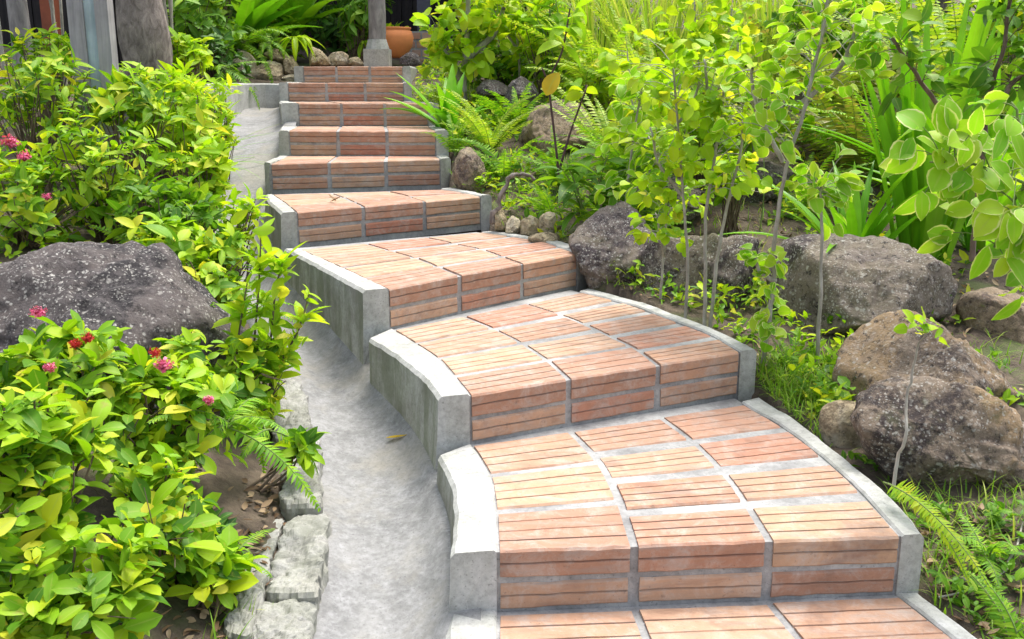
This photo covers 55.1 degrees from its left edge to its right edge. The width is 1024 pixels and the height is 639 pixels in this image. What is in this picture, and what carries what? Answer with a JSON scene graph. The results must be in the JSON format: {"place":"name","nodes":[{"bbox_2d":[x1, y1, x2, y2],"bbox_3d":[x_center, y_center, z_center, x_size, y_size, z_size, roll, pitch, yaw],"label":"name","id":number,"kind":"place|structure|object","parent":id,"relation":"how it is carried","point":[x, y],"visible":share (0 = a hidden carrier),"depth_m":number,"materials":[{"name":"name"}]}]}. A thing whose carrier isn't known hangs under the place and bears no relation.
{"place":"outdoors","nodes":[
{"label":"outdoors","id":0,"kind":"place"},
{"bbox_2d":[0,0,1023,638],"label":"ground","id":1,"kind":"structure","parent":0,"point":[234,498],"depth_m":3.58,"materials":[{"name":"plant"}]},
{"bbox_2d":[6,0,34,99],"bbox_3d":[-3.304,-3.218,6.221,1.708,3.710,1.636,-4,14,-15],"label":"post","id":2,"kind":"object","parent":1,"relation":"on","point":[18,14],"visible":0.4,"depth_m":6.47,"materials":[{"name":"grey"}]},
{"bbox_2d":[0,22,75,150],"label":"leafy bush","id":3,"kind":"object","parent":1,"relation":"on","point":[64,49],"visible":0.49,"depth_m":5.76,"materials":[{"name":"green plant"}]},
{"bbox_2d":[0,133,114,250],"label":"leafy bush","id":4,"kind":"object","parent":1,"relation":"on","point":[32,221],"visible":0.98,"depth_m":4.33,"materials":[{"name":"green plant"}]},
{"bbox_2d":[0,43,114,193],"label":"leafy bush","id":5,"kind":"object","parent":1,"relation":"on","point":[36,93],"visible":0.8,"depth_m":5.10,"materials":[{"name":"green plant"}]},
{"bbox_2d":[0,369,128,577],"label":"flowering bush","id":6,"kind":"object","parent":1,"relation":"on","point":[47,440],"visible":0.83,"depth_m":2.00,"materials":[{"name":"green plant"}]},
{"bbox_2d":[0,305,136,491],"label":"flowering bush","id":7,"kind":"object","parent":1,"relation":"on","point":[61,354],"visible":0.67,"depth_m":2.54,"materials":[{"name":"green plant"}]},
{"bbox_2d":[0,492,169,638],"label":"flowering bush","id":8,"kind":"object","parent":1,"relation":"on","point":[117,595],"visible":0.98,"depth_m":1.90,"materials":[{"name":"green plant"}]},
{"bbox_2d":[66,0,125,181],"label":"square post","id":9,"kind":"object","parent":1,"relation":"on","point":[92,32],"visible":0.44,"depth_m":5.40,"materials":[{"name":"grey paint"}]},
{"bbox_2d":[0,0,206,66],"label":"shed","id":10,"kind":"structure","parent":1,"relation":"on","point":[39,11],"depth_m":8.52,"materials":[{"name":"orange paint"}]},
{"bbox_2d":[24,108,194,243],"bbox_3d":[-1.900,-0.652,4.674,0.763,0.699,0.648,-6,15,-24],"label":"leafy bush","id":11,"kind":"object","parent":1,"relation":"on","point":[97,160],"visible":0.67,"depth_m":4.54,"materials":[{"name":"green plant"}]},
{"bbox_2d":[0,240,244,414],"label":"boulder","id":12,"kind":"object","parent":1,"relation":"on","point":[147,294],"visible":0.48,"depth_m":3.16,"materials":[{"name":"stone"}]},
{"bbox_2d":[81,61,187,224],"bbox_3d":[-1.975,-0.910,5.103,0.544,0.844,0.663,-7,15,-27],"label":"leafy bush","id":13,"kind":"object","parent":1,"relation":"on","point":[142,104],"visible":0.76,"depth_m":4.98,"materials":[{"name":"green plant"}]},
{"bbox_2d":[115,0,172,146],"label":"tree","id":14,"kind":"object","parent":1,"relation":"on","point":[144,37],"visible":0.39,"depth_m":6.22,"materials":[{"name":"grey wood"}]},
{"bbox_2d":[97,441,225,599],"bbox_3d":[-0.817,0.485,2.319,0.269,0.384,0.402,-4,14,-15],"label":"flowering bush","id":15,"kind":"object","parent":1,"relation":"on","point":[180,519],"visible":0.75,"depth_m":2.27,"materials":[{"name":"green plant"}]},
{"bbox_2d":[104,169,230,240],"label":"leafy bush","id":16,"kind":"object","parent":1,"relation":"on","point":[159,202],"visible":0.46,"depth_m":4.37,"materials":[{"name":"green plant"}]},
{"bbox_2d":[89,343,247,497],"bbox_3d":[-0.944,0.263,2.675,0.435,0.486,0.485,0,14,0],"label":"flowering bush","id":17,"kind":"object","parent":1,"relation":"on","point":[153,375],"visible":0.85,"depth_m":2.59,"materials":[{"name":"green plant"}]},
{"bbox_2d":[114,207,224,271],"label":"leafy bush","id":18,"kind":"object","parent":1,"relation":"on","point":[158,230],"visible":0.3,"depth_m":3.97,"materials":[{"name":"green plant"}]},
{"bbox_2d":[131,57,210,182],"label":"leafy bush","id":19,"kind":"object","parent":1,"relation":"on","point":[174,73],"visible":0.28,"depth_m":5.82,"materials":[{"name":"green plant"}]},
{"bbox_2d":[116,72,229,182],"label":"leafy bush","id":20,"kind":"object","parent":1,"relation":"on","point":[189,129],"visible":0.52,"depth_m":5.23,"materials":[{"name":"green plant"}]},
{"bbox_2d":[151,327,223,467],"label":"flowering bush","id":21,"kind":"object","parent":1,"relation":"on","point":[190,342],"visible":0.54,"depth_m":2.83,"materials":[{"name":"green plant"}]},
{"bbox_2d":[168,26,213,105],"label":"leafy bush","id":22,"kind":"object","parent":1,"relation":"on","point":[188,48],"visible":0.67,"depth_m":6.60,"materials":[{"name":"green plant"}]},
{"bbox_2d":[156,138,240,232],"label":"leafy bush","id":23,"kind":"object","parent":1,"relation":"on","point":[198,185],"visible":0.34,"depth_m":4.91,"materials":[{"name":"green plant"}]},
{"bbox_2d":[162,0,247,58],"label":"dark shrub","id":24,"kind":"object","parent":1,"relation":"on","point":[194,19],"visible":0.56,"depth_m":8.22,"materials":[{"name":"green plant"}]},
{"bbox_2d":[179,130,242,216],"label":"leafy bush","id":25,"kind":"object","parent":1,"relation":"on","point":[217,161],"visible":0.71,"depth_m":4.92,"materials":[{"name":"green plant"}]},
{"bbox_2d":[177,241,246,303],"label":"leafy bush","id":26,"kind":"object","parent":1,"relation":"on","point":[215,281],"visible":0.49,"depth_m":3.81,"materials":[{"name":"green plant"}]},
{"bbox_2d":[164,525,268,616],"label":"flowering bush","id":27,"kind":"object","parent":1,"relation":"on","point":[222,582],"visible":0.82,"depth_m":2.31,"materials":[{"name":"green plant"}]},
{"bbox_2d":[193,72,242,181],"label":"leafy bush","id":28,"kind":"object","parent":1,"relation":"on","point":[226,112],"visible":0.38,"depth_m":6.03,"materials":[{"name":"green plant"}]},
{"bbox_2d":[190,27,254,82],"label":"dark shrub","id":29,"kind":"object","parent":1,"relation":"on","point":[216,44],"visible":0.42,"depth_m":8.26,"materials":[{"name":"green plant"}]},
{"bbox_2d":[195,209,256,277],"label":"leafy bush","id":30,"kind":"object","parent":1,"relation":"on","point":[232,244],"visible":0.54,"depth_m":3.99,"materials":[{"name":"green plant"}]},
{"bbox_2d":[147,397,320,511],"bbox_3d":[-0.816,0.363,2.726,0.417,0.310,0.450,-8,16,-31],"label":"fern","id":31,"kind":"object","parent":1,"relation":"on","point":[240,405],"visible":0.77,"depth_m":2.71,"materials":[{"name":"green plant"}]},
{"bbox_2d":[193,83,279,124],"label":"retaining wall","id":32,"kind":"structure","parent":1,"relation":"on","point":[267,94],"depth_m":8.17,"materials":[{"name":"concrete"}]},
{"bbox_2d":[216,184,272,290],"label":"leafy shoot","id":33,"kind":"object","parent":1,"relation":"on","point":[254,211],"visible":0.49,"depth_m":4.37,"materials":[{"name":"green plant"}]},
{"bbox_2d":[207,317,292,445],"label":"tall shrub","id":34,"kind":"object","parent":1,"relation":"on","point":[251,372],"visible":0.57,"depth_m":3.19,"materials":[{"name":"green plant"}]},
{"bbox_2d":[223,519,283,638],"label":"concrete block","id":35,"kind":"structure","parent":1,"relation":"on","point":[237,619],"depth_m":2.40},
{"bbox_2d":[214,11,308,62],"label":"dark shrub","id":36,"kind":"object","parent":1,"relation":"on","point":[294,33],"visible":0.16,"depth_m":9.88,"materials":[{"name":"green plant"}]},
{"bbox_2d":[198,0,325,48],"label":"broad leaf plant","id":37,"kind":"object","parent":1,"relation":"on","point":[256,14],"visible":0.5,"depth_m":9.32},
{"bbox_2d":[211,218,328,390],"bbox_3d":[-0.811,0.023,3.289,0.403,0.716,0.206,0,14,0],"label":"tall shrub","id":38,"kind":"object","parent":1,"relation":"on","point":[288,356],"visible":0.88,"depth_m":3.27,"materials":[{"name":"green plant"}]},
{"bbox_2d":[253,599,317,638],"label":"concrete block","id":39,"kind":"structure","parent":1,"relation":"on","point":[291,619],"depth_m":2.34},
{"bbox_2d":[247,425,327,492],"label":"leafy shoot","id":40,"kind":"object","parent":1,"relation":"on","point":[304,447],"visible":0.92,"depth_m":2.89,"materials":[{"name":"green plant"}]},
{"bbox_2d":[232,0,344,31],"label":"broad leaf plant","id":41,"kind":"object","parent":1,"relation":"on","point":[309,8],"visible":0.45,"depth_m":9.97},
{"bbox_2d":[271,378,312,449],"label":"concrete block","id":42,"kind":"structure","parent":1,"relation":"on","point":[296,400],"depth_m":3.42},
{"bbox_2d":[223,47,363,80],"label":"rubble wall","id":43,"kind":"structure","parent":1,"relation":"on","point":[281,67],"depth_m":8.99,"materials":[{"name":"stone"}]},
{"bbox_2d":[265,511,331,613],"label":"concrete block","id":44,"kind":"structure","parent":1,"relation":"on","point":[299,568],"depth_m":2.58,"materials":[{"name":"concrete"}]},
{"bbox_2d":[278,439,323,521],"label":"concrete block","id":45,"kind":"structure","parent":1,"relation":"on","point":[293,503],"depth_m":2.86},
{"bbox_2d":[302,0,351,57],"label":"dark shrub","id":46,"kind":"object","parent":1,"relation":"on","point":[328,34],"visible":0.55,"depth_m":10.19,"materials":[{"name":"green plant"}]},
{"bbox_2d":[215,107,480,638],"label":"drain channel","id":47,"kind":"object","parent":1,"relation":"on","point":[389,538],"visible":0.45,"depth_m":3.06,"materials":[{"name":"concrete"}]},
{"bbox_2d":[337,0,368,62],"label":"dark shrub","id":48,"kind":"object","parent":1,"relation":"on","point":[354,15],"visible":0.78,"depth_m":9.68,"materials":[{"name":"green plant"}]},
{"bbox_2d":[363,0,391,66],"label":"timber post","id":49,"kind":"object","parent":1,"relation":"on","point":[377,51],"visible":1,"depth_m":9.30,"materials":[{"name":"grey wood"}]},
{"bbox_2d":[213,0,541,40],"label":"pavilion","id":50,"kind":"structure","parent":1,"relation":"on","point":[404,10],"depth_m":12.43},
{"bbox_2d":[386,21,413,57],"bbox_3d":[-1.206,-2.857,10.009,0.410,0.366,0.410,0,14,0],"label":"terracotta pot","id":51,"kind":"object","parent":1,"relation":"on","point":[399,39],"visible":0.72,"depth_m":9.86,"materials":[{"name":"ceramic"}]},
{"bbox_2d":[379,63,500,134],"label":"ginger plant","id":52,"kind":"object","parent":1,"relation":"on","point":[450,84],"visible":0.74,"depth_m":6.87,"materials":[{"name":"green plant"}]},
{"bbox_2d":[410,0,523,103],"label":"young tree","id":53,"kind":"object","parent":1,"relation":"on","point":[478,20],"visible":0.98,"depth_m":7.44,"materials":[{"name":"green plant"}]},
{"bbox_2d":[451,147,487,191],"bbox_3d":[-0.259,-0.903,5.951,0.222,0.280,0.222,0,14,0],"label":"boulder","id":54,"kind":"object","parent":1,"relation":"on","point":[468,167],"visible":0.88,"depth_m":5.88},
{"bbox_2d":[427,87,543,151],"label":"fern","id":55,"kind":"object","parent":1,"relation":"on","point":[477,123],"visible":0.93,"depth_m":6.33,"materials":[{"name":"green plant"}]},
{"bbox_2d":[450,135,544,180],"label":"fern","id":56,"kind":"object","parent":1,"relation":"on","point":[490,165],"visible":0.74,"depth_m":6.01,"materials":[{"name":"green plant"}]},
{"bbox_2d":[0,29,1023,418],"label":"undergrowth","id":57,"kind":"object","parent":1,"relation":"on","point":[836,391],"visible":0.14,"depth_m":4.30,"materials":[{"name":"green plant"}]},
{"bbox_2d":[470,82,567,129],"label":"fern","id":58,"kind":"object","parent":1,"relation":"on","point":[515,113],"visible":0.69,"depth_m":6.79,"materials":[{"name":"green plant"}]},
{"bbox_2d":[471,0,585,86],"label":"tall shrub","id":59,"kind":"object","parent":1,"relation":"on","point":[515,41],"visible":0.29,"depth_m":8.10,"materials":[{"name":"green plant"}]},
{"bbox_2d":[504,0,585,96],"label":"slope shrub","id":60,"kind":"object","parent":1,"relation":"on","point":[527,42],"visible":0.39,"depth_m":7.54,"materials":[{"name":"green plant"}]},
{"bbox_2d":[514,0,587,91],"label":"lance leaf plant","id":61,"kind":"object","parent":1,"relation":"on","point":[557,18],"visible":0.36,"depth_m":7.31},
{"bbox_2d":[519,99,592,154],"bbox_3d":[0.278,-1.203,6.621,0.505,0.550,0.722,0,14,0],"label":"boulder","id":62,"kind":"object","parent":1,"relation":"on","point":[540,124],"visible":0.5,"depth_m":6.36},
{"bbox_2d":[519,125,595,189],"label":"fern","id":63,"kind":"object","parent":1,"relation":"on","point":[553,163],"visible":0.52,"depth_m":5.86,"materials":[{"name":"green plant"}]},
{"bbox_2d":[536,0,597,174],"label":"purple stem plant","id":64,"kind":"object","parent":1,"relation":"on","point":[550,83],"visible":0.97,"depth_m":5.51,"materials":[{"name":"green plant"}]},
{"bbox_2d":[506,11,647,107],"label":"fern","id":65,"kind":"object","parent":1,"relation":"on","point":[576,69],"visible":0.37,"depth_m":6.93,"materials":[{"name":"green plant"}]},
{"bbox_2d":[529,148,644,233],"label":"lance leaf plant","id":66,"kind":"object","parent":1,"relation":"on","point":[580,169],"visible":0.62,"depth_m":5.05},
{"bbox_2d":[154,181,1023,638],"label":"leaf litter","id":67,"kind":"object","parent":1,"relation":"on","point":[204,613],"visible":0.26,"depth_m":2.63,"materials":[{"name":"plant"}]},
{"bbox_2d":[547,35,632,116],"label":"slope shrub","id":68,"kind":"object","parent":1,"relation":"on","point":[600,85],"visible":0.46,"depth_m":6.91,"materials":[{"name":"green plant"}]},
{"bbox_2d":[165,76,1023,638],"bbox_3d":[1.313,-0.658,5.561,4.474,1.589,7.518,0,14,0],"label":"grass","id":69,"kind":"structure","parent":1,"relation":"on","point":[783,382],"depth_m":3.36,"materials":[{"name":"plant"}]},
{"bbox_2d":[505,0,683,75],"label":"reed clump","id":70,"kind":"object","parent":1,"relation":"on","point":[590,22],"visible":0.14,"depth_m":7.92,"materials":[{"name":"green plant"}]},
{"bbox_2d":[536,51,679,171],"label":"fern","id":71,"kind":"object","parent":1,"relation":"on","point":[603,122],"visible":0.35,"depth_m":6.01,"materials":[{"name":"green plant"}]},
{"bbox_2d":[568,200,655,289],"bbox_3d":[0.502,-0.299,4.742,0.459,0.540,0.515,0,14,0],"label":"boulder","id":72,"kind":"object","parent":1,"relation":"on","point":[599,242],"visible":0.62,"depth_m":4.60,"materials":[{"name":"stone"}]},
{"bbox_2d":[264,66,976,638],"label":"garden staircase","id":73,"kind":"structure","parent":1,"relation":"on","point":[608,466],"depth_m":3.14,"materials":[{"name":"tile"}]},
{"bbox_2d":[591,18,699,153],"bbox_3d":[0.717,-1.051,5.177,0.594,1.030,0.477,0,14,0],"label":"sapling","id":74,"kind":"object","parent":1,"relation":"on","point":[608,63],"visible":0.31,"depth_m":5.13,"materials":[{"name":"green plant"}]},
{"bbox_2d":[594,65,697,209],"bbox_3d":[0.652,-0.829,4.835,0.473,0.826,0.416,6,15,23],"label":"sapling","id":75,"kind":"object","parent":1,"relation":"on","point":[622,92],"visible":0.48,"depth_m":4.81,"materials":[{"name":"green plant"}]},
{"bbox_2d":[549,1,762,116],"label":"fern","id":76,"kind":"object","parent":1,"relation":"on","point":[629,48],"visible":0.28,"depth_m":6.65,"materials":[{"name":"green plant"}]},
{"bbox_2d":[619,123,712,298],"bbox_3d":[0.634,-0.451,4.072,0.383,0.764,0.302,0,14,0],"label":"sapling","id":77,"kind":"object","parent":1,"relation":"on","point":[675,214],"visible":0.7,"depth_m":4.04,"materials":[{"name":"green plant"}]},
{"bbox_2d":[572,0,766,62],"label":"reed clump","id":78,"kind":"object","parent":1,"relation":"on","point":[678,18],"visible":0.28,"depth_m":7.63,"materials":[{"name":"green plant"}]},
{"bbox_2d":[616,24,734,318],"bbox_3d":[0.635,-0.547,3.861,0.459,1.203,0.410,0,14,0],"label":"sapling","id":79,"kind":"object","parent":1,"relation":"on","point":[660,93],"visible":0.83,"depth_m":3.82,"materials":[{"name":"green plant"}]},
{"bbox_2d":[640,233,759,308],"bbox_3d":[0.872,-0.168,4.479,0.569,0.490,0.394,13,19,42],"label":"boulder","id":80,"kind":"object","parent":1,"relation":"on","point":[733,271],"visible":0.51,"depth_m":4.31,"materials":[{"name":"stone"}]},
{"bbox_2d":[650,0,766,94],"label":"sapling","id":81,"kind":"object","parent":1,"relation":"on","point":[703,26],"visible":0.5,"depth_m":5.89,"materials":[{"name":"green plant"}]},
{"bbox_2d":[698,150,758,235],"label":"slope shrub","id":82,"kind":"object","parent":1,"relation":"on","point":[731,218],"visible":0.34,"depth_m":4.96,"materials":[{"name":"green plant"}]},
{"bbox_2d":[663,25,806,327],"bbox_3d":[0.819,-0.529,3.864,0.487,1.190,0.462,-11,17,-38],"label":"sapling","id":83,"kind":"object","parent":1,"relation":"on","point":[715,108],"visible":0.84,"depth_m":3.75,"materials":[{"name":"green plant"}]},
{"bbox_2d":[695,25,822,153],"bbox_3d":[1.373,-1.103,5.518,0.693,1.049,0.501,0,14,0],"label":"sapling","id":84,"kind":"object","parent":1,"relation":"on","point":[744,45],"visible":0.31,"depth_m":5.43,"materials":[{"name":"green plant"}]},
{"bbox_2d":[722,160,796,202],"bbox_3d":[1.417,-0.755,5.608,0.478,0.296,0.434,0,14,0],"label":"boulder","id":85,"kind":"object","parent":1,"relation":"on","point":[771,167],"visible":0.22,"depth_m":5.46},
{"bbox_2d":[684,0,868,78],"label":"reed clump","id":86,"kind":"object","parent":1,"relation":"on","point":[766,53],"visible":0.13,"depth_m":7.38,"materials":[{"name":"green plant"}]},
{"bbox_2d":[712,0,906,366],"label":"sapling","id":87,"kind":"object","parent":1,"relation":"on","point":[865,22],"visible":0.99,"depth_m":3.44,"materials":[{"name":"green plant"}]},
{"bbox_2d":[775,142,864,368],"bbox_3d":[1.116,-0.202,3.567,0.280,0.880,0.272,10,17,37],"label":"sapling","id":88,"kind":"object","parent":1,"relation":"on","point":[838,188],"visible":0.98,"depth_m":3.52,"materials":[{"name":"green plant"}]},
{"bbox_2d":[760,0,883,89],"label":"slope shrub","id":89,"kind":"object","parent":1,"relation":"on","point":[790,19],"visible":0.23,"depth_m":7.19,"materials":[{"name":"green plant"}]},
{"bbox_2d":[718,157,960,252],"bbox_3d":[1.474,-0.495,4.454,1.029,0.536,0.969,-4,14,-17],"label":"strap plant","id":90,"kind":"object","parent":1,"relation":"on","point":[855,216],"visible":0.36,"depth_m":4.44,"materials":[{"name":"green plant"}]},
{"bbox_2d":[819,399,861,447],"bbox_3d":[1.104,0.386,3.194,0.218,0.248,0.143,0,14,0],"label":"boulder","id":91,"kind":"object","parent":1,"relation":"on","point":[836,428],"visible":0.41,"depth_m":3.14,"materials":[{"name":"stone"}]},
{"bbox_2d":[702,0,997,182],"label":"fern","id":92,"kind":"object","parent":1,"relation":"on","point":[846,108],"visible":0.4,"depth_m":5.42,"materials":[{"name":"green plant"}]},
{"bbox_2d":[766,233,957,335],"bbox_3d":[1.435,-0.091,4.115,0.578,0.526,0.670,-7,15,-28],"label":"boulder","id":93,"kind":"object","parent":1,"relation":"on","point":[867,279],"visible":0.6,"depth_m":3.89,"materials":[{"name":"stone"}]},
{"bbox_2d":[783,53,996,186],"bbox_3d":[2.088,-1.086,5.459,1.429,0.730,1.108,4,14,17],"label":"fern","id":94,"kind":"object","parent":1,"relation":"on","point":[873,158],"visible":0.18,"depth_m":5.41,"materials":[{"name":"green plant"}]},
{"bbox_2d":[794,33,1023,250],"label":"strap plant","id":95,"kind":"object","parent":1,"relation":"on","point":[1004,200],"visible":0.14,"depth_m":4.63,"materials":[{"name":"green plant"}]},
{"bbox_2d":[803,0,1023,99],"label":"fern","id":96,"kind":"object","parent":1,"relation":"on","point":[947,35],"visible":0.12,"depth_m":5.84,"materials":[{"name":"green plant"}]},
{"bbox_2d":[892,306,949,485],"bbox_3d":[1.100,0.216,2.622,0.113,0.495,0.157,-8,16,-31],"label":"sapling","id":97,"kind":"object","parent":1,"relation":"on","point":[903,328],"visible":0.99,"depth_m":2.61,"materials":[{"name":"green plant"}]},
{"bbox_2d":[832,309,1022,405],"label":"boulder","id":98,"kind":"object","parent":1,"relation":"on","point":[876,349],"visible":0.42,"depth_m":3.27,"materials":[{"name":"stone"}]},
{"bbox_2d":[849,374,1023,488],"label":"boulder","id":99,"kind":"object","parent":1,"relation":"on","point":[970,432],"visible":0.88,"depth_m":2.87,"materials":[{"name":"stone"}]},
{"bbox_2d":[883,479,991,587],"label":"fern","id":100,"kind":"object","parent":1,"relation":"on","point":[931,517],"visible":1,"depth_m":2.44,"materials":[{"name":"green plant"}]},
{"bbox_2d":[854,0,1021,265],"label":"strap plant","id":101,"kind":"object","parent":1,"relation":"on","point":[914,234],"visible":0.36,"depth_m":4.29,"materials":[{"name":"green plant"}]},
{"bbox_2d":[857,0,1023,261],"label":"sapling","id":102,"kind":"object","parent":1,"relation":"on","point":[982,81],"visible":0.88,"depth_m":3.30,"materials":[{"name":"green plant"}]},
{"bbox_2d":[926,569,1007,618],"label":"weed","id":103,"kind":"object","parent":1,"relation":"on","point":[960,586],"visible":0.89,"depth_m":2.45,"materials":[{"name":"green plant"}]},
{"bbox_2d":[935,509,1023,587],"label":"fern","id":104,"kind":"object","parent":1,"relation":"on","point":[996,550],"visible":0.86,"depth_m":2.56,"materials":[{"name":"green plant"}]},
{"bbox_2d":[951,0,1023,90],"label":"slope shrub","id":105,"kind":"object","parent":1,"relation":"on","point":[1019,14],"visible":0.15,"depth_m":5.70,"materials":[{"name":"green plant"}]},
{"bbox_2d":[955,286,1023,343],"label":"boulder","id":106,"kind":"object","parent":1,"relation":"on","point":[984,306],"visible":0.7,"depth_m":3.87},
{"bbox_2d":[966,571,1023,638],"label":"fern","id":107,"kind":"object","parent":1,"relation":"on","point":[1001,615],"visible":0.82,"depth_m":2.37,"materials":[{"name":"green plant"}]},
{"bbox_2d":[879,90,1023,319],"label":"variegated branch","id":108,"kind":"object","parent":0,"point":[998,227],"visible":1,"depth_m":2.29,"materials":[{"name":"green plant"}]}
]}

